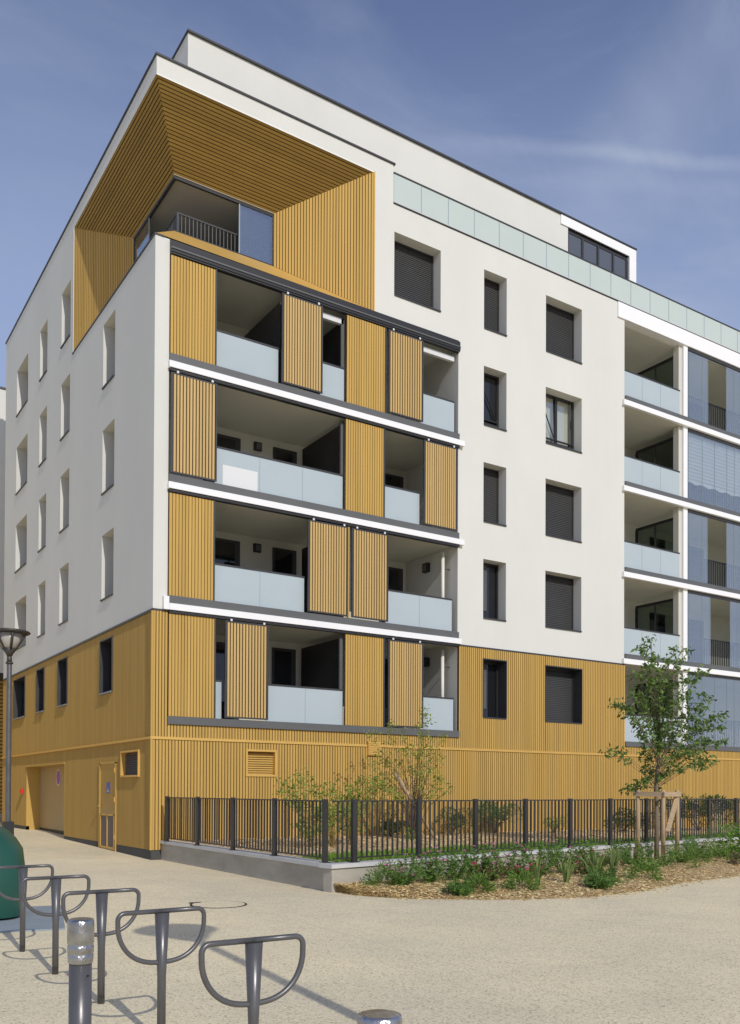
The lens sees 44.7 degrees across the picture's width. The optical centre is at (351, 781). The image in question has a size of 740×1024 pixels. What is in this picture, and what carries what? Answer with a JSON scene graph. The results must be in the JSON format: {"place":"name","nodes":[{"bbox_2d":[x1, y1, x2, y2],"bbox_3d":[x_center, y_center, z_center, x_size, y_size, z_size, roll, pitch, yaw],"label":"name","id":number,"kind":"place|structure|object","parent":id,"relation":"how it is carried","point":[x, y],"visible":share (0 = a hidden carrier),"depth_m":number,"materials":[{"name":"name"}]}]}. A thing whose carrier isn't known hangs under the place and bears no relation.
{"place":"outdoors","nodes":[
{"label":"outdoors","id":0,"kind":"place"},
{"bbox_2d":[0,822,739,1023],"bbox_3d":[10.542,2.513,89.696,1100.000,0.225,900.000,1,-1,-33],"label":"ground","id":1,"kind":"structure","parent":0,"point":[671,955],"depth_m":8.86,"materials":[{"name":"beige concrete"}]},
{"bbox_2d":[0,386,5,821],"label":"neighbouring building","id":2,"kind":"structure","parent":1,"relation":"on","point":[2,457],"depth_m":37.05,"materials":[{"name":"concrete"}]},
{"bbox_2d":[0,628,30,834],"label":"street lamp","id":3,"kind":"object","parent":1,"relation":"on","point":[11,640],"visible":0.94,"depth_m":21.24,"materials":[{"name":"metal"}]},
{"bbox_2d":[0,864,53,951],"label":"bike rack","id":4,"kind":"object","parent":1,"relation":"on","point":[22,871],"visible":0.93,"depth_m":8.88,"materials":[{"name":"metal"}]},
{"bbox_2d":[0,905,64,932],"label":"concrete slab","id":5,"kind":"structure","parent":1,"relation":"on","point":[35,922],"depth_m":10.71,"materials":[{"name":"grey concrete"}]},
{"bbox_2d":[0,826,24,918],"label":"recycling bin","id":6,"kind":"object","parent":5,"relation":"on","point":[11,851],"visible":0.69,"depth_m":10.92,"materials":[{"name":"green plastic"}]},
{"bbox_2d":[20,874,90,974],"bbox_3d":[-2.571,1.246,7.821,0.601,0.854,0.092,1,-1,-32],"label":"bike rack","id":7,"kind":"object","parent":1,"relation":"on","point":[56,913],"visible":0.97,"depth_m":7.79,"materials":[{"name":"metal"}]},
{"bbox_2d":[67,917,93,1023],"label":"bollard","id":8,"kind":"object","parent":1,"relation":"on","point":[80,942],"visible":1,"depth_m":4.15,"materials":[{"name":"metal"}]},
{"bbox_2d":[61,888,140,1003],"bbox_3d":[-1.878,1.238,6.757,0.601,0.854,0.092,1,-1,-32],"label":"bike rack","id":9,"kind":"object","parent":1,"relation":"on","point":[101,934],"visible":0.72,"depth_m":6.73,"materials":[{"name":"metal"}]},
{"bbox_2d":[115,906,205,1023],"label":"bike rack","id":10,"kind":"object","parent":1,"relation":"on","point":[161,961],"visible":1,"depth_m":5.66,"materials":[{"name":"metal"}]},
{"bbox_2d":[189,901,246,907],"bbox_3d":[-1.863,1.722,12.617,0.800,0.010,0.800,1,-1,-33],"label":"manhole cover","id":11,"kind":"object","parent":1,"relation":"on","point":[218,904],"visible":0.91,"depth_m":12.58,"materials":[{"name":"beige concrete"}]},
{"bbox_2d":[198,933,305,1023],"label":"bike rack","id":12,"kind":"object","parent":1,"relation":"on","point":[254,1002],"visible":1,"depth_m":4.56,"materials":[{"name":"metal"}]},
{"bbox_2d":[1,29,739,859],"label":"apartment building","id":13,"kind":"structure","parent":1,"relation":"on","point":[337,433],"depth_m":25.11,"materials":[{"name":"paint"}]},
{"bbox_2d":[13,675,25,719],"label":"window","id":14,"kind":"structure","parent":13,"relation":"in","point":[18,684],"depth_m":32.67,"materials":[{"name":"black glass"}]},
{"bbox_2d":[14,527,26,572],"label":"window","id":15,"kind":"structure","parent":13,"relation":"in","point":[16,571],"depth_m":32.86,"materials":[{"name":"black metal"}]},
{"bbox_2d":[16,400,27,417],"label":"window","id":16,"kind":"structure","parent":13,"relation":"in","point":[26,400],"depth_m":31.96,"materials":[{"name":"black metal"}]},
{"bbox_2d":[36,667,44,712],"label":"window","id":17,"kind":"structure","parent":13,"relation":"in","point":[40,673],"depth_m":29.79,"materials":[{"name":"black metal"}]},
{"bbox_2d":[26,762,64,834],"bbox_3d":[-9.690,0.650,29.012,0.490,2.400,4.860,1,-1,-33],"label":"garage door","id":18,"kind":"structure","parent":13,"relation":"in","point":[45,782],"depth_m":30.36,"materials":[{"name":"gold metal"}]},
{"bbox_2d":[57,656,67,706],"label":"window","id":19,"kind":"structure","parent":13,"relation":"in","point":[62,670],"depth_m":27.55,"materials":[{"name":"black glass"}]},
{"bbox_2d":[60,334,69,348],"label":"window","id":20,"kind":"structure","parent":13,"relation":"in","point":[68,336],"depth_m":27.18,"materials":[{"name":"black metal"}]},
{"bbox_2d":[99,636,112,694],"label":"window","id":21,"kind":"structure","parent":13,"relation":"in","point":[106,645],"depth_m":24.00,"materials":[{"name":"black glass"}]},
{"bbox_2d":[100,593,112,601],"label":"window","id":22,"kind":"structure","parent":13,"relation":"in","point":[111,594],"depth_m":23.48,"materials":[{"name":"black metal"}]},
{"bbox_2d":[101,484,113,495],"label":"window","id":23,"kind":"structure","parent":13,"relation":"in","point":[112,485],"depth_m":23.50,"materials":[{"name":"black metal"}]},
{"bbox_2d":[98,761,116,851],"bbox_3d":[-6.304,0.664,23.325,0.190,2.360,1.430,1,-1,-33],"label":"door","id":24,"kind":"structure","parent":13,"relation":"in","point":[107,805],"depth_m":23.30,"materials":[{"name":"yellow wood"}]},
{"bbox_2d":[102,374,114,389],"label":"window","id":25,"kind":"structure","parent":13,"relation":"in","point":[113,375],"depth_m":23.59,"materials":[{"name":"black metal"}]},
{"bbox_2d":[204,433,240,482],"bbox_3d":[-3.494,-8.243,24.339,1.060,2.280,0.069,1,-1,-33],"label":"window","id":26,"kind":"structure","parent":13,"relation":"in","point":[225,441],"depth_m":24.40,"materials":[{"name":"glass"}]},
{"bbox_2d":[215,537,239,565],"bbox_3d":[-3.507,-5.423,24.308,1.060,2.280,0.069,1,-1,-33],"label":"patio door","id":27,"kind":"structure","parent":13,"relation":"in","point":[227,551],"depth_m":24.37,"materials":[{"name":"glass"}]},
{"bbox_2d":[216,642,238,719],"bbox_3d":[-3.521,-2.618,24.278,1.060,2.280,0.069,1,-1,-33],"label":"patio door","id":28,"kind":"structure","parent":13,"relation":"in","point":[220,646],"depth_m":24.25,"materials":[{"name":"glass"}]},
{"bbox_2d":[261,250,269,263],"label":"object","id":29,"kind":"structure","parent":13,"relation":"in","point":[269,250],"depth_m":25.42,"materials":[{"name":"glass"}]},
{"bbox_2d":[272,547,295,574],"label":"patio door","id":30,"kind":"structure","parent":13,"relation":"in","point":[283,560],"depth_m":25.31,"materials":[{"name":"glass"}]},
{"bbox_2d":[272,647,295,685],"bbox_3d":[-1.904,-2.599,25.313,0.740,2.280,0.069,1,-1,-33],"label":"patio door","id":31,"kind":"structure","parent":13,"relation":"in","point":[283,660],"depth_m":25.29,"materials":[{"name":"glass"}]},
{"bbox_2d":[273,447,296,463],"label":"patio door","id":32,"kind":"structure","parent":13,"relation":"in","point":[281,454],"depth_m":25.35,"materials":[{"name":"glass"}]},
{"bbox_2d":[379,567,402,622],"bbox_3d":[1.204,-5.368,27.326,0.850,2.280,0.069,1,-1,-33],"label":"patio door","id":33,"kind":"structure","parent":13,"relation":"in","point":[395,575],"depth_m":27.38,"materials":[{"name":"glass"}]},
{"bbox_2d":[385,659,401,727],"bbox_3d":[1.191,-2.563,27.295,0.850,2.280,0.069,1,-1,-33],"label":"patio door","id":34,"kind":"structure","parent":13,"relation":"in","point":[386,660],"depth_m":27.17,"materials":[{"name":"glass"}]},
{"bbox_2d":[385,473,402,487],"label":"patio door","id":35,"kind":"structure","parent":13,"relation":"in","point":[392,480],"depth_m":27.38,"materials":[{"name":"glass"}]},
{"bbox_2d":[394,241,440,311],"bbox_3d":[1.742,-14.066,25.022,1.600,1.750,0.425,1,-1,-33],"label":"window","id":36,"kind":"structure","parent":13,"relation":"in","point":[413,268],"depth_m":25.21,"materials":[{"name":"black metal"}]},
{"bbox_2d":[482,658,506,719],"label":"window","id":37,"kind":"structure","parent":13,"relation":"in","point":[494,671],"depth_m":26.66,"materials":[{"name":"black glass"}]},
{"bbox_2d":[483,468,506,526],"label":"window","id":38,"kind":"structure","parent":13,"relation":"in","point":[491,477],"depth_m":26.71,"materials":[{"name":"black metal"}]},
{"bbox_2d":[483,563,506,621],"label":"window","id":39,"kind":"structure","parent":13,"relation":"in","point":[490,571],"depth_m":26.72,"materials":[{"name":"black glass"}]},
{"bbox_2d":[484,278,506,336],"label":"window","id":40,"kind":"structure","parent":13,"relation":"in","point":[491,288],"depth_m":26.77,"materials":[{"name":"black metal"}]},
{"bbox_2d":[484,373,506,431],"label":"window","id":41,"kind":"structure","parent":13,"relation":"in","point":[491,383],"depth_m":26.78,"materials":[{"name":"black glass"}]},
{"bbox_2d":[545,484,581,542],"bbox_3d":[6.481,-8.370,28.013,1.560,1.750,0.425,1,-1,-33],"label":"window","id":42,"kind":"structure","parent":13,"relation":"in","point":[559,502],"depth_m":28.24,"materials":[{"name":"black metal"}]},
{"bbox_2d":[545,574,581,631],"bbox_3d":[6.468,-5.555,27.983,1.560,1.740,0.425,1,-1,-33],"label":"window","id":43,"kind":"structure","parent":13,"relation":"in","point":[558,590],"depth_m":28.20,"materials":[{"name":"black metal"}]},
{"bbox_2d":[546,393,581,453],"bbox_3d":[6.454,-11.185,28.107,1.560,1.740,0.575,1,-1,-33],"label":"window","id":44,"kind":"structure","parent":13,"relation":"in","point":[556,411],"depth_m":28.38,"materials":[{"name":"glass"}]},
{"bbox_2d":[545,665,582,723],"bbox_3d":[6.454,-2.666,27.951,1.620,1.740,0.425,1,-1,-33],"label":"window","id":45,"kind":"structure","parent":13,"relation":"in","point":[563,685],"depth_m":28.22,"materials":[{"name":"black metal"}]},
{"bbox_2d":[546,303,582,364],"bbox_3d":[6.508,-14.005,28.074,1.560,1.740,0.425,1,-1,-33],"label":"window","id":46,"kind":"structure","parent":13,"relation":"in","point":[559,322],"depth_m":28.30,"materials":[{"name":"black metal"}]},
{"bbox_2d":[568,229,627,278],"bbox_3d":[8.408,-16.982,30.725,2.980,2.810,0.070,1,-1,-33],"label":"penthouse window","id":47,"kind":"structure","parent":13,"relation":"in","point":[579,245],"depth_m":30.71,"materials":[{"name":"glass"}]},
{"bbox_2d":[688,401,703,422],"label":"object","id":48,"kind":"structure","parent":13,"relation":"in","point":[688,401],"depth_m":35.00,"materials":[{"name":"glass"}]},
{"bbox_2d":[688,482,703,502],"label":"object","id":49,"kind":"structure","parent":13,"relation":"in","point":[688,482],"depth_m":34.92,"materials":[{"name":"metal"}]},
{"bbox_2d":[688,546,703,582],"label":"patio door","id":50,"kind":"structure","parent":13,"relation":"in","point":[697,552],"depth_m":34.96,"materials":[{"name":"metal"}]},
{"bbox_2d":[688,619,703,663],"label":"patio door","id":51,"kind":"structure","parent":13,"relation":"in","point":[695,627],"depth_m":35.00,"materials":[{"name":"glass"}]},
{"bbox_2d":[688,693,703,744],"bbox_3d":[13.349,-2.324,34.962,1.000,2.200,0.069,1,-1,-33],"label":"patio door","id":52,"kind":"structure","parent":13,"relation":"in","point":[694,695],"depth_m":34.94,"materials":[{"name":"glass"}]},
{"bbox_2d":[357,1009,401,1023],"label":"bollard","id":53,"kind":"object","parent":1,"relation":"on","point":[378,1016],"visible":1,"depth_m":2.40,"materials":[{"name":"metal"}]},
{"bbox_2d":[160,837,739,892],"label":"garden wall","id":54,"kind":"structure","parent":1,"relation":"on","point":[306,873],"depth_m":16.36,"materials":[{"name":"concrete"}]},
{"bbox_2d":[165,796,739,862],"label":"picket fence","id":55,"kind":"object","parent":54,"relation":"on","point":[170,803],"visible":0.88,"depth_m":17.25,"materials":[{"name":"metal"}]},
{"bbox_2d":[333,854,739,901],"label":"planting bed","id":56,"kind":"object","parent":1,"relation":"on","point":[706,866],"visible":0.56,"depth_m":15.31,"materials":[{"name":"brown wood"}]},
{"bbox_2d":[362,861,405,887],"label":"plant","id":57,"kind":"object","parent":56,"relation":"on","point":[387,874],"visible":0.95,"depth_m":14.16,"materials":[{"name":"green plant"}]},
{"bbox_2d":[381,848,426,884],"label":"flowering plant","id":58,"kind":"object","parent":56,"relation":"on","point":[409,879],"visible":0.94,"depth_m":14.23,"materials":[{"name":"green plant"}]},
{"bbox_2d":[410,845,451,882],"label":"flowering plant","id":59,"kind":"object","parent":56,"relation":"on","point":[430,877],"visible":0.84,"depth_m":14.58,"materials":[{"name":"green plant"}]},
{"bbox_2d":[431,842,480,880],"bbox_3d":[1.744,1.336,15.026,0.845,0.686,0.783,0,-1,25],"label":"leafy plant","id":60,"kind":"object","parent":56,"relation":"on","point":[454,865],"visible":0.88,"depth_m":14.90,"materials":[{"name":"green plant"}]},
{"bbox_2d":[439,875,475,896],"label":"leafy plant","id":61,"kind":"object","parent":56,"relation":"on","point":[462,889],"visible":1,"depth_m":13.53,"materials":[{"name":"green plant"}]},
{"bbox_2d":[454,843,498,875],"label":"flowering plant","id":62,"kind":"object","parent":56,"relation":"on","point":[489,859],"visible":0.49,"depth_m":15.32,"materials":[{"name":"green plant"}]},
{"bbox_2d":[461,869,497,892],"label":"plant","id":63,"kind":"object","parent":56,"relation":"on","point":[485,884],"visible":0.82,"depth_m":13.84,"materials":[{"name":"green plant"}]},
{"bbox_2d":[468,858,507,880],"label":"red leaved plant","id":64,"kind":"object","parent":56,"relation":"on","point":[496,874],"visible":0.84,"depth_m":14.94,"materials":[{"name":"green plant"}]},
{"bbox_2d":[488,839,529,876],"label":"flowering plant","id":65,"kind":"object","parent":56,"relation":"on","point":[513,852],"visible":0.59,"depth_m":15.84,"materials":[{"name":"green plant"}]},
{"bbox_2d":[499,867,545,890],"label":"plant","id":66,"kind":"object","parent":56,"relation":"on","point":[528,881],"visible":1,"depth_m":14.13,"materials":[{"name":"green plant"}]},
{"bbox_2d":[503,860,550,879],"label":"red leaved plant","id":67,"kind":"object","parent":56,"relation":"on","point":[530,869],"visible":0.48,"depth_m":15.25,"materials":[{"name":"green plant"}]},
{"bbox_2d":[531,854,545,886],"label":"iris plant","id":68,"kind":"object","parent":56,"relation":"on","point":[537,872],"visible":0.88,"depth_m":14.41,"materials":[{"name":"green plant"}]},
{"bbox_2d":[517,839,564,874],"bbox_3d":[3.382,1.367,16.132,0.798,0.691,0.863,1,-1,-33],"label":"leafy plant","id":69,"kind":"object","parent":56,"relation":"on","point":[549,864],"visible":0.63,"depth_m":16.02,"materials":[{"name":"green plant"}]},
{"bbox_2d":[545,834,588,871],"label":"flowering plant","id":70,"kind":"object","parent":56,"relation":"on","point":[561,857],"visible":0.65,"depth_m":16.48,"materials":[{"name":"green plant"}]},
{"bbox_2d":[558,854,578,882],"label":"iris plant","id":71,"kind":"object","parent":56,"relation":"on","point":[567,872],"visible":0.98,"depth_m":15.01,"materials":[{"name":"green plant"}]},
{"bbox_2d":[561,847,616,874],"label":"red leaved plant","id":72,"kind":"object","parent":56,"relation":"on","point":[581,868],"visible":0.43,"depth_m":16.32,"materials":[{"name":"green plant"}]},
{"bbox_2d":[580,847,607,873],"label":"iris plant","id":73,"kind":"object","parent":56,"relation":"on","point":[593,862],"visible":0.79,"depth_m":15.58,"materials":[{"name":"green plant"}]},
{"bbox_2d":[570,831,619,866],"bbox_3d":[4.651,1.354,17.277,1.010,0.795,0.968,1,-1,-33],"label":"leafy plant","id":74,"kind":"object","parent":56,"relation":"on","point":[591,846],"visible":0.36,"depth_m":17.23,"materials":[{"name":"green plant"}]},
{"bbox_2d":[583,872,616,889],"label":"leafy plant","id":75,"kind":"object","parent":56,"relation":"on","point":[597,882],"visible":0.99,"depth_m":14.49,"materials":[{"name":"green plant"}]},
{"bbox_2d":[581,863,629,884],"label":"leafy plant","id":76,"kind":"object","parent":56,"relation":"on","point":[601,871],"visible":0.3,"depth_m":15.02,"materials":[{"name":"green plant"}]},
{"bbox_2d":[600,845,623,872],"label":"iris plant","id":77,"kind":"object","parent":56,"relation":"on","point":[613,861],"visible":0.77,"depth_m":16.45,"materials":[{"name":"green plant"}]},
{"bbox_2d":[604,838,653,864],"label":"leafy plant","id":78,"kind":"object","parent":56,"relation":"on","point":[637,846],"visible":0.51,"depth_m":18.43,"materials":[{"name":"green plant"}]},
{"bbox_2d":[621,858,667,880],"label":"plant","id":79,"kind":"object","parent":56,"relation":"on","point":[648,870],"visible":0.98,"depth_m":16.00,"materials":[{"name":"green plant"}]},
{"bbox_2d":[614,842,675,869],"bbox_3d":[5.767,1.476,17.520,1.006,0.573,1.117,1,-1,-33],"label":"leafy plant","id":80,"kind":"object","parent":56,"relation":"on","point":[651,858],"visible":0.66,"depth_m":17.44,"materials":[{"name":"green plant"}]},
{"bbox_2d":[633,790,680,861],"bbox_3d":[6.800,1.020,19.983,0.716,1.660,0.977,0,-1,43],"label":"tree stake frame","id":81,"kind":"object","parent":56,"relation":"on","point":[676,795],"visible":0.86,"depth_m":19.82,"materials":[{"name":"brown wood"}]},
{"bbox_2d":[597,634,728,859],"bbox_3d":[6.921,-0.757,19.903,2.862,5.013,1.300,0,-1,2],"label":"young tree","id":82,"kind":"object","parent":56,"relation":"on","point":[660,734],"visible":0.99,"depth_m":19.84,"materials":[{"name":"green plant"}]},
{"bbox_2d":[656,845,709,867],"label":"plant","id":83,"kind":"object","parent":56,"relation":"on","point":[691,857],"visible":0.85,"depth_m":18.17,"materials":[{"name":"green plant"}]},
{"bbox_2d":[661,836,704,862],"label":"leafy plant","id":84,"kind":"object","parent":56,"relation":"on","point":[700,848],"visible":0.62,"depth_m":19.05,"materials":[{"name":"green plant"}]},
{"bbox_2d":[681,827,729,857],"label":"leafy plant","id":85,"kind":"object","parent":56,"relation":"on","point":[705,846],"visible":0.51,"depth_m":20.45,"materials":[{"name":"green plant"}]},
{"bbox_2d":[694,840,739,863],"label":"plant","id":86,"kind":"object","parent":56,"relation":"on","point":[720,850],"visible":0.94,"depth_m":19.35,"materials":[{"name":"green plant"}]},
{"bbox_2d":[704,811,739,856],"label":"wispy plant","id":87,"kind":"object","parent":56,"relation":"on","point":[719,826],"visible":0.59,"depth_m":20.89,"materials":[{"name":"green plant"}]},
{"bbox_2d":[715,819,739,857],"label":"broadleaf plant","id":88,"kind":"object","parent":56,"relation":"on","point":[730,836],"visible":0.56,"depth_m":20.77,"materials":[{"name":"green plant"}]},
{"bbox_2d":[726,853,739,864],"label":"purple plant","id":89,"kind":"object","parent":56,"relation":"on","point":[734,858],"visible":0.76,"depth_m":19.32,"materials":[{"name":"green plant"}]},
{"bbox_2d":[0,0,739,387],"label":"sky","id":90,"kind":"structure","parent":0,"point":[621,118],"materials":[{"name":"blue"}]},
{"bbox_2d":[176,826,739,861],"bbox_3d":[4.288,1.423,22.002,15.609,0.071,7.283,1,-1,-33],"label":"bark mulch","id":91,"kind":"object","parent":0,"point":[369,846],"visible":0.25,"depth_m":21.55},
{"bbox_2d":[272,767,336,847],"bbox_3d":[-0.952,0.543,18.719,1.211,1.678,1.070,1,-1,-33],"label":"shrub","id":92,"kind":"object","parent":91,"relation":"on","point":[295,796],"visible":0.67,"depth_m":18.69,"materials":[{"name":"green plant"}]},
{"bbox_2d":[303,771,359,846],"bbox_3d":[-0.460,0.577,19.247,1.191,1.627,1.047,0,-1,-18],"label":"shrub","id":93,"kind":"object","parent":91,"relation":"on","point":[332,836],"visible":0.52,"depth_m":19.18,"materials":[{"name":"green plant"}]},
{"bbox_2d":[332,774,399,844],"bbox_3d":[0.300,0.582,19.793,1.631,1.636,0.994,0,-1,-14],"label":"shrub","id":94,"kind":"object","parent":91,"relation":"on","point":[359,793],"visible":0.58,"depth_m":19.76,"materials":[{"name":"green plant"}]},
{"bbox_2d":[379,812,409,836],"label":"bush","id":95,"kind":"object","parent":91,"relation":"on","point":[390,824],"visible":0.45,"depth_m":23.34,"materials":[{"name":"green plant"}]},
{"bbox_2d":[363,702,455,838],"bbox_3d":[1.438,-0.274,22.280,2.309,3.415,1.133,0,-1,1],"label":"tree","id":96,"kind":"object","parent":91,"relation":"on","point":[418,795],"visible":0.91,"depth_m":22.23,"materials":[{"name":"green plant"}]},
{"bbox_2d":[404,827,415,840],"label":"seedling","id":97,"kind":"object","parent":91,"relation":"on","point":[409,836],"visible":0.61,"depth_m":20.89,"materials":[{"name":"green plant"}]},
{"bbox_2d":[394,772,433,837],"bbox_3d":[1.604,0.636,22.360,1.207,1.738,0.090,1,-1,-22],"label":"leaning stake","id":98,"kind":"object","parent":91,"relation":"on","point":[407,793],"visible":0.5,"depth_m":22.24,"materials":[{"name":"brown wood"}]},
{"bbox_2d":[436,806,483,834],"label":"bush","id":99,"kind":"object","parent":91,"relation":"on","point":[454,816],"visible":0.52,"depth_m":24.37,"materials":[{"name":"green plant"}]},
{"bbox_2d":[472,798,522,833],"bbox_3d":[4.056,0.982,25.374,1.321,1.020,1.882,1,-1,-33],"label":"bush","id":100,"kind":"object","parent":91,"relation":"on","point":[491,808],"visible":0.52,"depth_m":25.36,"materials":[{"name":"green plant"}]},
{"bbox_2d":[300,832,727,861],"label":"grass","id":101,"kind":"structure","parent":91,"relation":"on","point":[331,855],"depth_m":17.23,"materials":[{"name":"green plant"}]},
{"bbox_2d":[542,814,567,832],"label":"bush","id":102,"kind":"object","parent":91,"relation":"on","point":[554,823],"visible":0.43,"depth_m":25.86,"materials":[{"name":"green plant"}]},
{"bbox_2d":[604,807,643,831],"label":"bush","id":103,"kind":"object","parent":91,"relation":"on","point":[624,820],"visible":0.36,"depth_m":26.62,"materials":[{"name":"green plant"}]},
{"bbox_2d":[651,792,739,829],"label":"bush","id":104,"kind":"object","parent":91,"relation":"on","point":[716,796],"visible":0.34,"depth_m":28.23,"materials":[{"name":"green plant"}]}
]}

